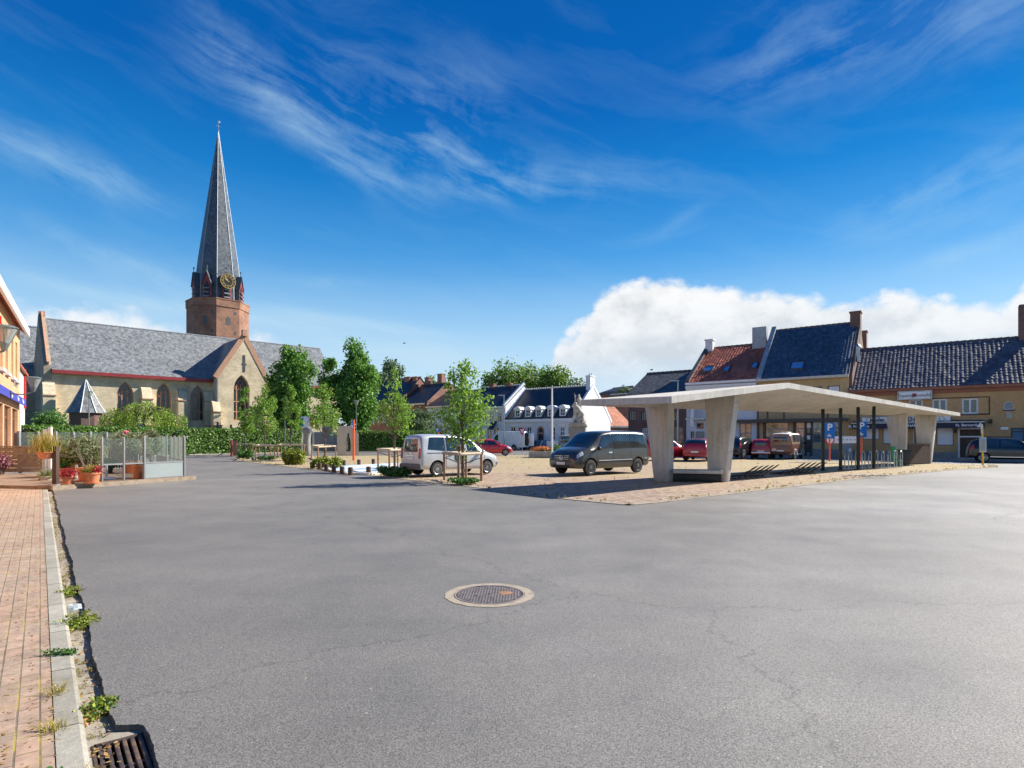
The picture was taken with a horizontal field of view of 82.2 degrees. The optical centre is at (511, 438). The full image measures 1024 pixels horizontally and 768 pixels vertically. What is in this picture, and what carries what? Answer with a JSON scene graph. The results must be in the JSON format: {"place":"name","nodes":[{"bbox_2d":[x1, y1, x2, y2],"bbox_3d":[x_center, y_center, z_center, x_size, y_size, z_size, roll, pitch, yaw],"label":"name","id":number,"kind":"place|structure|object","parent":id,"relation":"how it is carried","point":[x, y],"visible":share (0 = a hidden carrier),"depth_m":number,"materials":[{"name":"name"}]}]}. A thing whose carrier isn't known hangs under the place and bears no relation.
{"place":"outdoors","nodes":[
{"label":"outdoors","id":0,"kind":"place"},
{"bbox_2d":[0,488,55,767],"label":"sidewalk","id":1,"kind":"structure","parent":0,"point":[21,510],"depth_m":4.69,"materials":[{"name":"brick"}]},
{"bbox_2d":[42,490,145,767],"bbox_3d":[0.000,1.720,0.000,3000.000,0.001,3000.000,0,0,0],"label":"ground","id":2,"kind":"structure","parent":0,"point":[124,760],"depth_m":3.21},
{"bbox_2d":[0,275,29,455],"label":"shop building","id":3,"kind":"structure","parent":2,"relation":"on","point":[10,410],"depth_m":29.69,"materials":[{"name":"orange brick"}]},
{"bbox_2d":[0,324,18,352],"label":"wall lantern","id":4,"kind":"object","parent":3,"relation":"attached to","point":[12,331],"depth_m":17.05,"materials":[{"name":"clear glass"}]},
{"bbox_2d":[1,376,41,395],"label":"wall lantern","id":5,"kind":"object","parent":3,"relation":"attached to","point":[36,382],"depth_m":27.42,"materials":[{"name":"clear glass"}]},
{"bbox_2d":[20,363,28,424],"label":"house","id":6,"kind":"structure","parent":2,"relation":"on","point":[23,373],"depth_m":49.50,"materials":[{"name":"white paint"}]},
{"bbox_2d":[303,404,347,450],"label":"war monument","id":7,"kind":"object","parent":2,"relation":"on","point":[317,438],"visible":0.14,"depth_m":69.71,"materials":[{"name":"grey stone"}]},
{"bbox_2d":[369,373,445,431],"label":"house","id":8,"kind":"structure","parent":2,"relation":"on","point":[410,385],"depth_m":103.35,"materials":[{"name":"red brick"}]},
{"bbox_2d":[399,381,453,430],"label":"house","id":9,"kind":"structure","parent":2,"relation":"on","point":[422,396],"depth_m":98.68,"materials":[{"name":"tile"}]},
{"bbox_2d":[425,389,479,435],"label":"house","id":10,"kind":"structure","parent":2,"relation":"on","point":[436,404],"depth_m":94.31,"materials":[{"name":"white paint"}]},
{"bbox_2d":[463,382,526,438],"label":"house","id":11,"kind":"structure","parent":2,"relation":"on","point":[511,392],"depth_m":87.67,"materials":[{"name":"white paint"}]},
{"bbox_2d":[505,373,611,448],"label":"mansard house","id":12,"kind":"structure","parent":2,"relation":"on","point":[530,411],"depth_m":82.37,"materials":[{"name":"white paint"}]},
{"bbox_2d":[606,406,627,430],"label":"house","id":13,"kind":"structure","parent":2,"relation":"on","point":[619,421],"depth_m":88.66,"materials":[{"name":"orange brick"}]},
{"bbox_2d":[626,369,691,445],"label":"house","id":14,"kind":"structure","parent":2,"relation":"on","point":[653,382],"depth_m":59.85,"materials":[{"name":"tile"}]},
{"bbox_2d":[685,326,767,440],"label":"house","id":15,"kind":"structure","parent":2,"relation":"on","point":[728,366],"depth_m":56.20,"materials":[{"name":"tile"}]},
{"bbox_2d":[736,310,867,455],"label":"house","id":16,"kind":"structure","parent":2,"relation":"on","point":[826,356],"depth_m":51.63,"materials":[{"name":"tile"}]},
{"bbox_2d":[764,422,788,440],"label":"window","id":17,"kind":"structure","parent":16,"relation":"in","point":[771,428],"depth_m":52.11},
{"bbox_2d":[812,421,838,442],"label":"window","id":18,"kind":"structure","parent":16,"relation":"in","point":[816,426],"depth_m":50.00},
{"bbox_2d":[848,304,1023,458],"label":"house","id":19,"kind":"structure","parent":2,"relation":"on","point":[976,383],"depth_m":45.28,"materials":[{"name":"tile"}]},
{"bbox_2d":[937,428,953,444],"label":"window","id":20,"kind":"structure","parent":19,"relation":"in","point":[945,436],"depth_m":44.78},
{"bbox_2d":[962,398,977,413],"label":"window","id":21,"kind":"structure","parent":19,"relation":"in","point":[969,406],"depth_m":43.85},
{"bbox_2d":[958,428,983,458],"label":"porch door","id":22,"kind":"structure","parent":19,"relation":"in","point":[965,435],"depth_m":44.06,"materials":[{"name":"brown wood"}]},
{"bbox_2d":[330,463,399,472],"bbox_3d":[-7.569,1.549,31.409,4.343,0.001,11.826,0,0,-9],"label":"play area","id":23,"kind":"object","parent":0,"point":[361,468],"visible":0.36,"depth_m":31.23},
{"bbox_2d":[376,448,400,468],"bbox_3d":[-5.848,1.022,29.287,1.629,1.065,4.230,0,0,-24],"label":"tree guard","id":24,"kind":"object","parent":23,"relation":"on","point":[389,450],"visible":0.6,"depth_m":29.41,"materials":[{"name":"brown wood"}]},
{"bbox_2d":[373,366,415,465],"bbox_3d":[-5.518,-0.956,28.214,2.043,5.022,2.026,0,0,0],"label":"young tree","id":25,"kind":"object","parent":23,"relation":"on","point":[399,413],"visible":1,"depth_m":27.89,"materials":[{"name":"green plant"}]},
{"bbox_2d":[0,0,1023,427],"label":"sky","id":26,"kind":"structure","parent":0,"point":[608,190],"materials":[{"name":"blue"}]},
{"bbox_2d":[5,450,1023,767],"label":"road","id":27,"kind":"structure","parent":0,"point":[871,622],"depth_m":5.13,"materials":[{"name":"asphalt"}]},
{"bbox_2d":[0,469,195,489],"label":"terrace deck","id":28,"kind":"structure","parent":27,"relation":"on","point":[21,481],"depth_m":20.34,"materials":[{"name":"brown wood"}]},
{"bbox_2d":[0,451,13,474],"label":"potted plant","id":29,"kind":"object","parent":28,"relation":"on","point":[7,463],"visible":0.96,"depth_m":23.87,"materials":[{"name":"pink plant"}]},
{"bbox_2d":[0,446,44,472],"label":"timber fence","id":30,"kind":"object","parent":28,"relation":"on","point":[21,463],"visible":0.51,"depth_m":24.83,"materials":[{"name":"brown wood"}]},
{"bbox_2d":[51,446,59,485],"bbox_3d":[-14.192,0.913,18.248,0.160,1.335,0.160,0,0,0],"label":"timber post","id":31,"kind":"object","parent":28,"relation":"on","point":[56,467],"visible":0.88,"depth_m":18.19,"materials":[{"name":"brown wood"}]},
{"bbox_2d":[28,430,66,458],"bbox_3d":[-14.496,0.180,18.235,1.497,0.902,1.411,0,0,26],"label":"potted plant","id":32,"kind":"object","parent":31,"relation":"hanging from","point":[42,447],"visible":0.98,"depth_m":18.07,"materials":[{"name":"yellow plant"}]},
{"bbox_2d":[60,466,79,484],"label":"potted plant","id":33,"kind":"object","parent":28,"relation":"on","point":[67,478],"visible":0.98,"depth_m":18.57,"materials":[{"name":"plant"}]},
{"bbox_2d":[17,431,138,464],"bbox_3d":[-25.666,0.593,35.000,5.898,2.014,0.165,0,0,-44],"label":"glass screen","id":34,"kind":"object","parent":28,"relation":"on","point":[55,436],"visible":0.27,"depth_m":34.19,"materials":[{"name":"grey paint"}]},
{"bbox_2d":[60,433,110,467],"bbox_3d":[-16.478,0.614,22.644,1.712,1.692,1.651,0,0,0],"label":"potted plant","id":35,"kind":"object","parent":28,"relation":"on","point":[84,449],"visible":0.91,"depth_m":22.40,"materials":[{"name":"green plant"}]},
{"bbox_2d":[80,464,102,483],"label":"potted plant","id":36,"kind":"object","parent":28,"relation":"on","point":[91,474],"visible":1,"depth_m":18.88,"materials":[{"name":"orange plant"}]},
{"bbox_2d":[100,437,142,481],"bbox_3d":[-13.453,0.700,20.324,0.073,1.520,1.580,0,0,20],"label":"glass screen","id":37,"kind":"object","parent":28,"relation":"on","point":[123,463],"visible":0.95,"depth_m":20.29,"materials":[{"name":"grey paint"}]},
{"bbox_2d":[103,429,154,472],"bbox_3d":[-16.131,0.527,24.670,1.940,1.866,1.752,0,0,-23],"label":"potted plant","id":38,"kind":"object","parent":28,"relation":"on","point":[133,444],"visible":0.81,"depth_m":24.47,"materials":[{"name":"green plant"}]},
{"bbox_2d":[138,428,165,463],"bbox_3d":[-15.886,0.485,25.838,1.117,1.950,1.122,0,0,36],"label":"potted plant","id":39,"kind":"object","parent":28,"relation":"on","point":[159,446],"visible":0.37,"depth_m":25.93,"materials":[{"name":"green plant"}]},
{"bbox_2d":[156,435,167,461],"bbox_3d":[-16.822,0.650,28.175,0.079,1.620,3.679,0,0,-37],"label":"glass screen","id":40,"kind":"object","parent":28,"relation":"on","point":[161,456],"visible":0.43,"depth_m":27.67,"materials":[{"name":"glass"}]},
{"bbox_2d":[142,436,185,478],"bbox_3d":[-12.907,0.680,21.803,0.099,1.560,1.745,0,0,20],"label":"glass screen","id":41,"kind":"object","parent":28,"relation":"on","point":[162,469],"visible":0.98,"depth_m":21.75,"materials":[{"name":"grey paint"}]},
{"bbox_2d":[169,435,184,460],"bbox_3d":[-13.837,0.670,24.195,0.079,1.580,3.829,0,0,-37],"label":"glass screen","id":42,"kind":"object","parent":28,"relation":"on","point":[175,448],"visible":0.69,"depth_m":24.46,"materials":[{"name":"glass"}]},
{"bbox_2d":[48,491,151,767],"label":"gutter","id":43,"kind":"object","parent":27,"relation":"on","point":[85,655],"visible":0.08,"depth_m":4.21,"materials":[{"name":"concrete"}]},
{"bbox_2d":[0,493,121,767],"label":"leaf litter","id":44,"kind":"object","parent":43,"relation":"on","point":[105,753],"visible":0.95,"depth_m":4.03,"materials":[{"name":"brown plant"}]},
{"bbox_2d":[42,489,90,767],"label":"kerb","id":45,"kind":"structure","parent":43,"relation":"on","point":[71,749],"depth_m":3.92,"materials":[{"name":"concrete"}]},
{"bbox_2d":[15,711,85,735],"bbox_3d":[-2.495,1.539,3.156,0.310,0.062,0.244,0,0,-25],"label":"weed","id":46,"kind":"object","parent":45,"relation":"on","point":[53,726],"visible":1,"depth_m":3.15,"materials":[{"name":"plant"}]},
{"bbox_2d":[40,647,77,655],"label":"weed","id":47,"kind":"object","parent":45,"relation":"on","point":[63,651],"visible":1,"depth_m":4.25,"materials":[{"name":"green plant"}]},
{"bbox_2d":[49,496,107,739],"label":"gutter grass","id":48,"kind":"structure","parent":43,"relation":"on","point":[76,662],"depth_m":4.25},
{"bbox_2d":[53,607,106,631],"bbox_3d":[-3.766,1.572,5.127,0.362,0.196,0.462,0,0,-31],"label":"weed","id":49,"kind":"object","parent":43,"relation":"on","point":[79,622],"visible":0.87,"depth_m":5.05,"materials":[{"name":"green plant"}]},
{"bbox_2d":[73,694,119,726],"bbox_3d":[-2.459,1.589,3.411,0.219,0.133,0.384,0,0,0],"label":"weed","id":50,"kind":"object","parent":43,"relation":"on","point":[96,707],"visible":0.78,"depth_m":3.45,"materials":[{"name":"green plant"}]},
{"bbox_2d":[91,732,153,767],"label":"drain grate","id":51,"kind":"object","parent":43,"relation":"in","point":[134,743],"visible":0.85,"depth_m":3.06,"materials":[{"name":"metal"}]},
{"bbox_2d":[53,491,158,767],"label":"road edge","id":52,"kind":"object","parent":27,"relation":"on","point":[124,728],"visible":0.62,"depth_m":3.33,"materials":[{"name":"concrete"}]},
{"bbox_2d":[236,387,255,451],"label":"young tree","id":53,"kind":"object","parent":27,"relation":"on","point":[245,425],"visible":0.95,"depth_m":56.86,"materials":[{"name":"green plant"}]},
{"bbox_2d":[248,383,279,455],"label":"young tree","id":54,"kind":"object","parent":27,"relation":"on","point":[262,406],"visible":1,"depth_m":51.70,"materials":[{"name":"green plant"}]},
{"bbox_2d":[278,384,304,447],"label":"young tree","id":55,"kind":"object","parent":27,"relation":"on","point":[293,405],"visible":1,"depth_m":55.04,"materials":[{"name":"green plant"}]},
{"bbox_2d":[381,356,408,378],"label":"tree","id":56,"kind":"object","parent":27,"relation":"on","point":[388,366],"visible":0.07,"depth_m":117.11,"materials":[{"name":"green plant"}]},
{"bbox_2d":[445,583,533,606],"bbox_3d":[-0.230,1.608,6.008,0.915,0.034,0.916,0,0,-24],"label":"manhole cover","id":57,"kind":"object","parent":27,"relation":"in","point":[490,595],"visible":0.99,"depth_m":5.96,"materials":[{"name":"metal"}]},
{"bbox_2d":[482,355,538,388],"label":"tree","id":58,"kind":"object","parent":27,"relation":"on","point":[501,377],"visible":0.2,"depth_m":130.07,"materials":[{"name":"green plant"}]},
{"bbox_2d":[493,431,533,450],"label":"delivery van","id":59,"kind":"object","parent":27,"relation":"on","point":[514,440],"visible":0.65,"depth_m":77.53,"materials":[{"name":"white paint"}]},
{"bbox_2d":[509,360,552,387],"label":"tree","id":60,"kind":"object","parent":27,"relation":"on","point":[533,370],"visible":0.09,"depth_m":134.84,"materials":[{"name":"green plant"}]},
{"bbox_2d":[534,363,574,387],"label":"tree","id":61,"kind":"object","parent":27,"relation":"on","point":[553,377],"visible":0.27,"depth_m":130.17,"materials":[{"name":"green plant"}]},
{"bbox_2d":[733,436,758,458],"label":"motorcycle","id":62,"kind":"object","parent":27,"relation":"on","point":[742,447],"visible":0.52,"depth_m":44.39,"materials":[{"name":"black paint"}]},
{"bbox_2d":[750,439,770,458],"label":"vintage car","id":63,"kind":"object","parent":27,"relation":"on","point":[760,447],"visible":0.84,"depth_m":44.91,"materials":[{"name":"red paint"}]},
{"bbox_2d":[769,432,806,458],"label":"camper van","id":64,"kind":"object","parent":27,"relation":"on","point":[786,443],"visible":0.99,"depth_m":44.46,"materials":[{"name":"brown paint"}]},
{"bbox_2d":[965,438,1023,462],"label":"family car","id":65,"kind":"object","parent":27,"relation":"on","point":[1004,448],"visible":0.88,"depth_m":38.27,"materials":[{"name":"black paint"}]},
{"bbox_2d":[233,455,997,505],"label":"plaza","id":66,"kind":"structure","parent":0,"point":[623,486],"depth_m":23.83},
{"bbox_2d":[280,447,307,464],"bbox_3d":[-13.282,1.121,35.617,1.728,1.209,1.248,0,0,0],"label":"shrub","id":67,"kind":"object","parent":66,"relation":"on","point":[292,457],"visible":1,"depth_m":35.36,"materials":[{"name":"green plant"}]},
{"bbox_2d":[302,427,312,455],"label":"stone column","id":68,"kind":"structure","parent":66,"relation":"on","point":[307,432],"depth_m":50.06,"materials":[{"name":"grey stone"}]},
{"bbox_2d":[307,382,341,455],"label":"young tree","id":69,"kind":"object","parent":66,"relation":"on","point":[318,408],"visible":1,"depth_m":42.58,"materials":[{"name":"green plant"}]},
{"bbox_2d":[309,456,342,467],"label":"shrub","id":70,"kind":"object","parent":66,"relation":"on","point":[335,460],"visible":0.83,"depth_m":30.81,"materials":[{"name":"green plant"}]},
{"bbox_2d":[337,426,358,455],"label":"steel panel","id":71,"kind":"object","parent":66,"relation":"on","point":[342,431],"visible":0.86,"depth_m":52.76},
{"bbox_2d":[375,465,413,476],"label":"shrub","id":72,"kind":"object","parent":66,"relation":"on","point":[394,471],"visible":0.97,"depth_m":24.18,"materials":[{"name":"green plant"}]},
{"bbox_2d":[400,434,497,475],"bbox_3d":[-2.640,0.683,25.467,4.164,1.744,2.129,0,0,-40],"label":"people carrier","id":73,"kind":"object","parent":66,"relation":"on","point":[420,453],"visible":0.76,"depth_m":24.23,"materials":[{"name":"silver metal"}]},
{"bbox_2d":[404,439,417,451],"bbox_3d":[-4.155,0.291,24.196,0.065,0.536,1.089,0,0,-40],"label":"rear window","id":74,"kind":"structure","parent":73,"relation":"in","point":[411,445],"depth_m":24.16,"materials":[{"name":"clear glass"}]},
{"bbox_2d":[428,437,444,450],"bbox_3d":[-3.116,0.237,24.075,0.837,0.575,0.130,0,0,-40],"label":"side window","id":75,"kind":"structure","parent":73,"relation":"in","point":[435,443],"depth_m":24.10,"materials":[{"name":"blue glass"}]},
{"bbox_2d":[426,358,497,477],"bbox_3d":[-1.783,-0.708,21.500,2.603,4.530,2.415,0,0,0],"label":"young tree","id":76,"kind":"object","parent":66,"relation":"on","point":[464,419],"visible":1,"depth_m":21.18,"materials":[{"name":"green plant"}]},
{"bbox_2d":[442,451,483,480],"bbox_3d":[-1.850,1.022,21.669,1.341,1.065,2.841,0,0,-22],"label":"tree guard","id":77,"kind":"object","parent":66,"relation":"on","point":[458,455],"visible":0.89,"depth_m":21.34,"materials":[{"name":"brown wood"}]},
{"bbox_2d":[445,476,480,484],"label":"shrub","id":78,"kind":"object","parent":66,"relation":"on","point":[464,480],"visible":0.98,"depth_m":19.92,"materials":[{"name":"green plant"}]},
{"bbox_2d":[474,439,512,455],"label":"hatchback","id":79,"kind":"object","parent":66,"relation":"on","point":[491,445],"visible":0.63,"depth_m":52.75,"materials":[{"name":"red paint"}]},
{"bbox_2d":[529,443,559,457],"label":"flower planter","id":80,"kind":"object","parent":66,"relation":"on","point":[541,451],"visible":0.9,"depth_m":47.94,"materials":[{"name":"concrete"}]},
{"bbox_2d":[568,393,587,440],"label":"lion statue","id":81,"kind":"object","parent":66,"relation":"on","point":[578,425],"visible":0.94,"depth_m":51.61,"materials":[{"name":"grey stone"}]},
{"bbox_2d":[550,431,648,474],"bbox_3d":[3.940,0.598,26.397,4.875,1.915,2.387,0,0,-39],"label":"van","id":82,"kind":"object","parent":66,"relation":"on","point":[589,452],"visible":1,"depth_m":25.52,"materials":[{"name":"paint"}]},
{"bbox_2d":[244,461,992,504],"bbox_3d":[2.139,1.584,25.484,46.078,0.001,22.436,0,0,10],"label":"plaza border","id":83,"kind":"object","parent":66,"relation":"on","point":[644,502],"visible":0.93,"depth_m":18.19,"materials":[{"name":"concrete"}]},
{"bbox_2d":[683,438,706,460],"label":"hatchback","id":84,"kind":"object","parent":66,"relation":"on","point":[694,448],"visible":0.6,"depth_m":40.04,"materials":[{"name":"red paint"}]},
{"bbox_2d":[673,469,722,481],"bbox_3d":[6.774,1.385,21.553,1.740,0.470,0.950,0,0,13],"label":"bench","id":85,"kind":"object","parent":66,"relation":"on","point":[693,475],"visible":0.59,"depth_m":21.32,"materials":[{"name":"concrete"}]},
{"bbox_2d":[730,464,779,478],"bbox_3d":[9.344,1.297,23.189,2.664,0.516,1.272,0,0,-42],"label":"bicycle rack","id":86,"kind":"object","parent":66,"relation":"on","point":[749,475],"visible":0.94,"depth_m":22.97,"materials":[{"name":"black metal"}]},
{"bbox_2d":[581,383,959,481],"bbox_3d":[15.741,-0.197,28.661,32.177,3.694,3.792,0,0,-40],"label":"bus shelter","id":87,"kind":"object","parent":66,"relation":"on","point":[722,407],"visible":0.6,"depth_m":21.81,"materials":[{"name":"concrete"}]},
{"bbox_2d":[907,443,930,463],"bbox_3d":[24.900,0.915,35.875,2.667,1.210,0.090,0,0,-30],"label":"timber screen","id":88,"kind":"object","parent":87,"relation":"attached to","point":[920,454],"visible":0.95,"depth_m":35.84,"materials":[{"name":"brown wood"}]},
{"bbox_2d":[769,462,826,474],"bbox_3d":[12.680,1.297,26.002,2.565,0.515,1.171,0,0,-33],"label":"bicycle rack","id":89,"kind":"object","parent":66,"relation":"on","point":[803,471],"visible":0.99,"depth_m":25.74,"materials":[{"name":"black metal"}]},
{"bbox_2d":[820,409,826,470],"bbox_3d":[15.109,0.067,28.508,0.260,2.986,0.260,0,0,0],"label":"support post","id":90,"kind":"object","parent":66,"relation":"on","point":[822,438],"visible":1,"depth_m":28.45,"materials":[{"name":"black metal"}]},
{"bbox_2d":[825,423,834,460],"bbox_3d":[21.528,0.258,39.760,0.600,2.594,0.140,0,0,20],"label":"parking sign","id":91,"kind":"object","parent":66,"relation":"on","point":[829,431],"visible":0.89,"depth_m":39.71,"materials":[{"name":"metal"}]},
{"bbox_2d":[836,408,841,469],"bbox_3d":[16.235,0.031,28.991,0.260,3.057,0.260,0,0,0],"label":"support post","id":92,"kind":"object","parent":66,"relation":"on","point":[840,438],"visible":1,"depth_m":28.93,"materials":[{"name":"black metal"}]},
{"bbox_2d":[856,407,861,469],"bbox_3d":[17.400,-0.005,29.491,0.260,3.131,0.260,0,0,0],"label":"support post","id":93,"kind":"object","parent":66,"relation":"on","point":[857,438],"visible":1,"depth_m":29.43,"materials":[{"name":"black metal"}]},
{"bbox_2d":[842,450,902,468],"bbox_3d":[18.835,1.077,30.584,5.476,0.956,0.251,0,0,-27],"label":"bicycle hoop rack","id":94,"kind":"object","parent":66,"relation":"on","point":[877,459],"visible":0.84,"depth_m":30.72,"materials":[{"name":"metal"}]},
{"bbox_2d":[870,406,875,468],"bbox_3d":[18.510,-0.037,30.009,0.260,3.195,0.260,0,0,0],"label":"support post","id":95,"kind":"object","parent":66,"relation":"on","point":[873,437],"visible":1,"depth_m":29.95,"materials":[{"name":"black metal"}]},
{"bbox_2d":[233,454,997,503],"bbox_3d":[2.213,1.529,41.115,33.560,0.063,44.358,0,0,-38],"label":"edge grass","id":96,"kind":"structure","parent":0,"point":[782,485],"depth_m":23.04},
{"bbox_2d":[733,455,1023,461],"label":"row pavement","id":97,"kind":"structure","parent":0,"point":[968,459],"depth_m":43.78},
{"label":"churchyard lawn","id":98,"kind":"structure","parent":0,"visible":0},
{"bbox_2d":[25,407,69,426],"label":"bush","id":99,"kind":"object","parent":98,"relation":"on","point":[53,418],"visible":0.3,"depth_m":54.25,"materials":[{"name":"green plant"}]},
{"bbox_2d":[97,399,187,427],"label":"weeping tree","id":100,"kind":"object","parent":98,"relation":"on","point":[133,413],"visible":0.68,"depth_m":59.05,"materials":[{"name":"green plant"}]},
{"bbox_2d":[21,423,301,454],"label":"hedge","id":101,"kind":"object","parent":98,"relation":"on","point":[204,440],"visible":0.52,"depth_m":57.51,"materials":[{"name":"green plant"}]},
{"bbox_2d":[20,121,337,441],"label":"church","id":102,"kind":"structure","parent":98,"relation":"on","point":[208,365],"depth_m":76.19,"materials":[{"name":"stone"}]},
{"bbox_2d":[117,382,132,416],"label":"window","id":103,"kind":"structure","parent":102,"relation":"in","point":[124,393],"depth_m":71.12,"materials":[{"name":"glass"}]},
{"bbox_2d":[156,383,170,418],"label":"window","id":104,"kind":"structure","parent":102,"relation":"in","point":[163,395],"depth_m":73.95,"materials":[{"name":"glass"}]},
{"bbox_2d":[190,386,202,420],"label":"window","id":105,"kind":"structure","parent":102,"relation":"in","point":[196,398],"depth_m":76.56,"materials":[{"name":"glass"}]},
{"bbox_2d":[234,376,247,420],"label":"window","id":106,"kind":"structure","parent":102,"relation":"in","point":[240,383],"depth_m":77.88,"materials":[{"name":"glass"}]},
{"bbox_2d":[258,343,319,430],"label":"tree","id":107,"kind":"object","parent":98,"relation":"on","point":[293,367],"visible":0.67,"depth_m":74.77,"materials":[{"name":"green plant"}]},
{"bbox_2d":[315,335,383,430],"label":"tree","id":108,"kind":"object","parent":98,"relation":"on","point":[356,378],"visible":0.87,"depth_m":72.62,"materials":[{"name":"green plant"}]},
{"bbox_2d":[347,430,442,450],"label":"hedge","id":109,"kind":"object","parent":98,"relation":"on","point":[369,440],"visible":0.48,"depth_m":70.03,"materials":[{"name":"green plant"}]},
{"bbox_2d":[399,406,437,431],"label":"tree","id":110,"kind":"object","parent":98,"relation":"on","point":[419,421],"visible":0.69,"depth_m":79.43,"materials":[{"name":"green plant"}]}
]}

